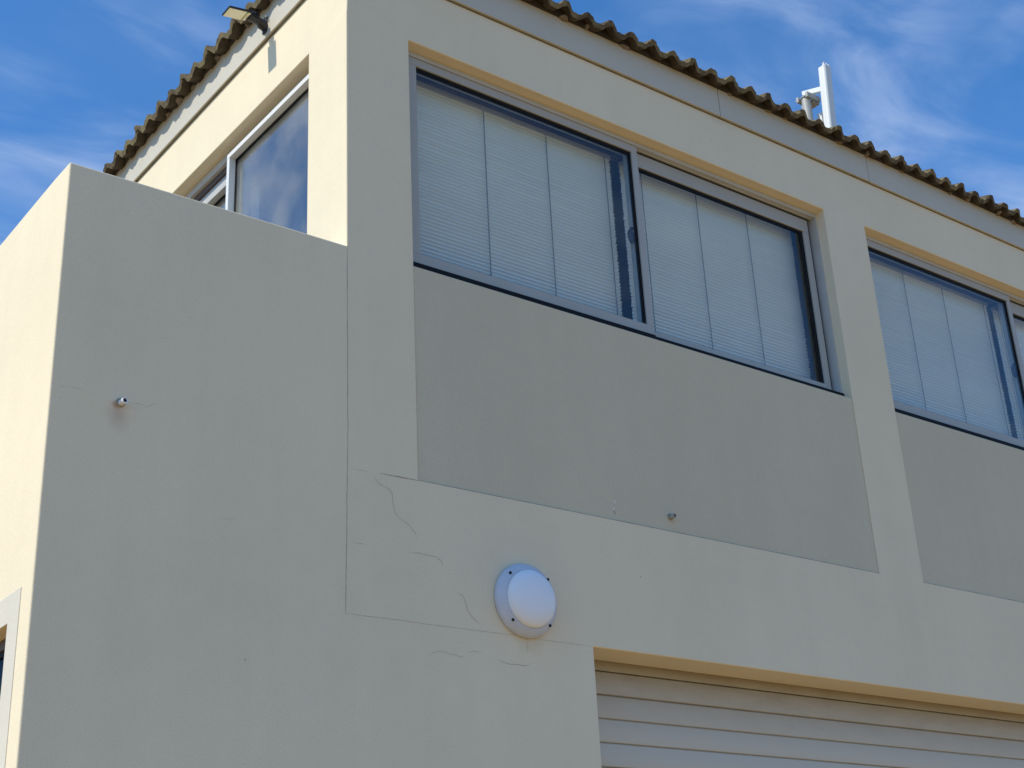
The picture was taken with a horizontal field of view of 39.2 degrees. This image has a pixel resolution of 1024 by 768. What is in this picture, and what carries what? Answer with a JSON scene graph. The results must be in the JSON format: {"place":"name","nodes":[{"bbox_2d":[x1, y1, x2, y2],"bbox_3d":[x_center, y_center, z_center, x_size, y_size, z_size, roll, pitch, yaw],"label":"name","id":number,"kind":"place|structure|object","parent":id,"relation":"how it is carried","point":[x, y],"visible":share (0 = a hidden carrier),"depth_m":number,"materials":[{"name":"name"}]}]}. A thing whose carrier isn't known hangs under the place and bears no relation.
{"place":"outdoors","nodes":[
{"label":"outdoors","id":0,"kind":"place"},
{"bbox_2d":[0,0,1023,767],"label":"building","id":1,"kind":"structure","parent":0,"point":[326,474],"depth_m":6.67,"materials":[{"name":"beige paint"}]},
{"bbox_2d":[0,638,5,694],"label":"window","id":2,"kind":"structure","parent":1,"relation":"in","point":[2,643],"depth_m":5.25,"materials":[{"name":"black glass"}]},
{"bbox_2d":[115,397,127,407],"bbox_3d":[-1.465,0.067,5.393,0.038,0.038,0.057,15,-29,-35],"label":"drain pipe","id":3,"kind":"object","parent":1,"relation":"attached to","point":[122,402],"visible":1,"depth_m":5.39,"materials":[{"name":"white plastic"}]},
{"bbox_2d":[222,5,267,34],"bbox_3d":[-1.380,-1.921,7.498,0.249,0.096,0.087,15,-29,-35],"label":"flood light","id":4,"kind":"object","parent":1,"relation":"attached to","point":[251,16],"visible":1,"depth_m":7.49,"materials":[{"name":"black plastic"}]},
{"bbox_2d":[184,72,308,216],"bbox_3d":[-1.469,-0.541,7.558,0.128,1.594,1.958,15,-29,-35],"label":"window","id":5,"kind":"structure","parent":1,"relation":"in","point":[230,178],"depth_m":7.71,"materials":[{"name":"grey metal"}]},
{"bbox_2d":[250,179,260,218],"bbox_3d":[-1.406,-0.443,7.691,0.029,1.435,0.148,15,-29,-35],"label":"window blind","id":6,"kind":"object","parent":1,"relation":"attached to","point":[255,193],"depth_m":7.91,"materials":[{"name":"paint"}]},
{"bbox_2d":[416,80,622,316],"bbox_3d":[0.001,-0.876,7.376,1.425,1.174,0.029,15,-29,-35],"label":"window blind","id":7,"kind":"object","parent":1,"relation":"attached to","point":[502,196],"depth_m":7.42,"materials":[{"name":"paint"}]},
{"bbox_2d":[494,564,556,638],"bbox_3d":[0.082,0.930,6.219,0.330,0.330,0.095,15,-29,-35],"label":"wall light","id":8,"kind":"object","parent":1,"relation":"attached to","point":[525,601],"visible":1,"depth_m":6.17,"materials":[{"name":"white plastic"}]},
{"bbox_2d":[408,50,843,395],"bbox_3d":[0.636,-0.815,7.787,3.016,1.360,0.178,15,-29,-35],"label":"window","id":9,"kind":"structure","parent":1,"relation":"in","point":[637,158],"depth_m":7.79,"materials":[{"name":"grey metal"}]},
{"bbox_2d":[667,513,675,519],"bbox_3d":[0.774,0.645,7.000,0.035,0.035,0.050,15,-29,-35],"label":"drain pipe","id":10,"kind":"object","parent":1,"relation":"attached to","point":[671,516],"visible":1,"depth_m":6.99,"materials":[{"name":"metal"}]},
{"bbox_2d":[618,161,811,378],"bbox_3d":[1.182,-0.569,8.214,1.391,1.164,0.029,15,-29,-35],"label":"window blind","id":11,"kind":"object","parent":1,"relation":"attached to","point":[722,278],"depth_m":8.24,"materials":[{"name":"paint"}]},
{"bbox_2d":[594,660,1023,767],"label":"roller door","id":12,"kind":"structure","parent":1,"relation":"in","point":[649,717],"depth_m":7.28,"materials":[{"name":"metal"}]},
{"bbox_2d":[795,62,836,127],"bbox_3d":[3.337,-1.961,15.090,0.284,3.286,0.367,15,-29,-35],"label":"antenna","id":13,"kind":"object","parent":1,"relation":"on","point":[808,100],"visible":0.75,"depth_m":15.52,"materials":[{"name":"metal"}]},
{"bbox_2d":[869,257,1012,436],"bbox_3d":[2.724,-0.171,9.310,1.469,1.174,0.029,15,-29,-35],"label":"window blind","id":14,"kind":"object","parent":1,"relation":"attached to","point":[940,351],"depth_m":9.39,"materials":[{"name":"paint"}]},
{"bbox_2d":[866,235,1023,450],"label":"window","id":15,"kind":"structure","parent":1,"relation":"in","point":[1010,306],"depth_m":9.53,"materials":[{"name":"grey metal"}]},
{"bbox_2d":[990,306,1023,440],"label":"window blind","id":16,"kind":"object","parent":1,"relation":"attached to","point":[1019,325],"depth_m":9.87,"materials":[{"name":"paint"}]},
{"bbox_2d":[0,0,1023,244],"label":"sky","id":17,"kind":"structure","parent":0,"point":[938,85],"materials":[{"name":"blue"}]}
]}

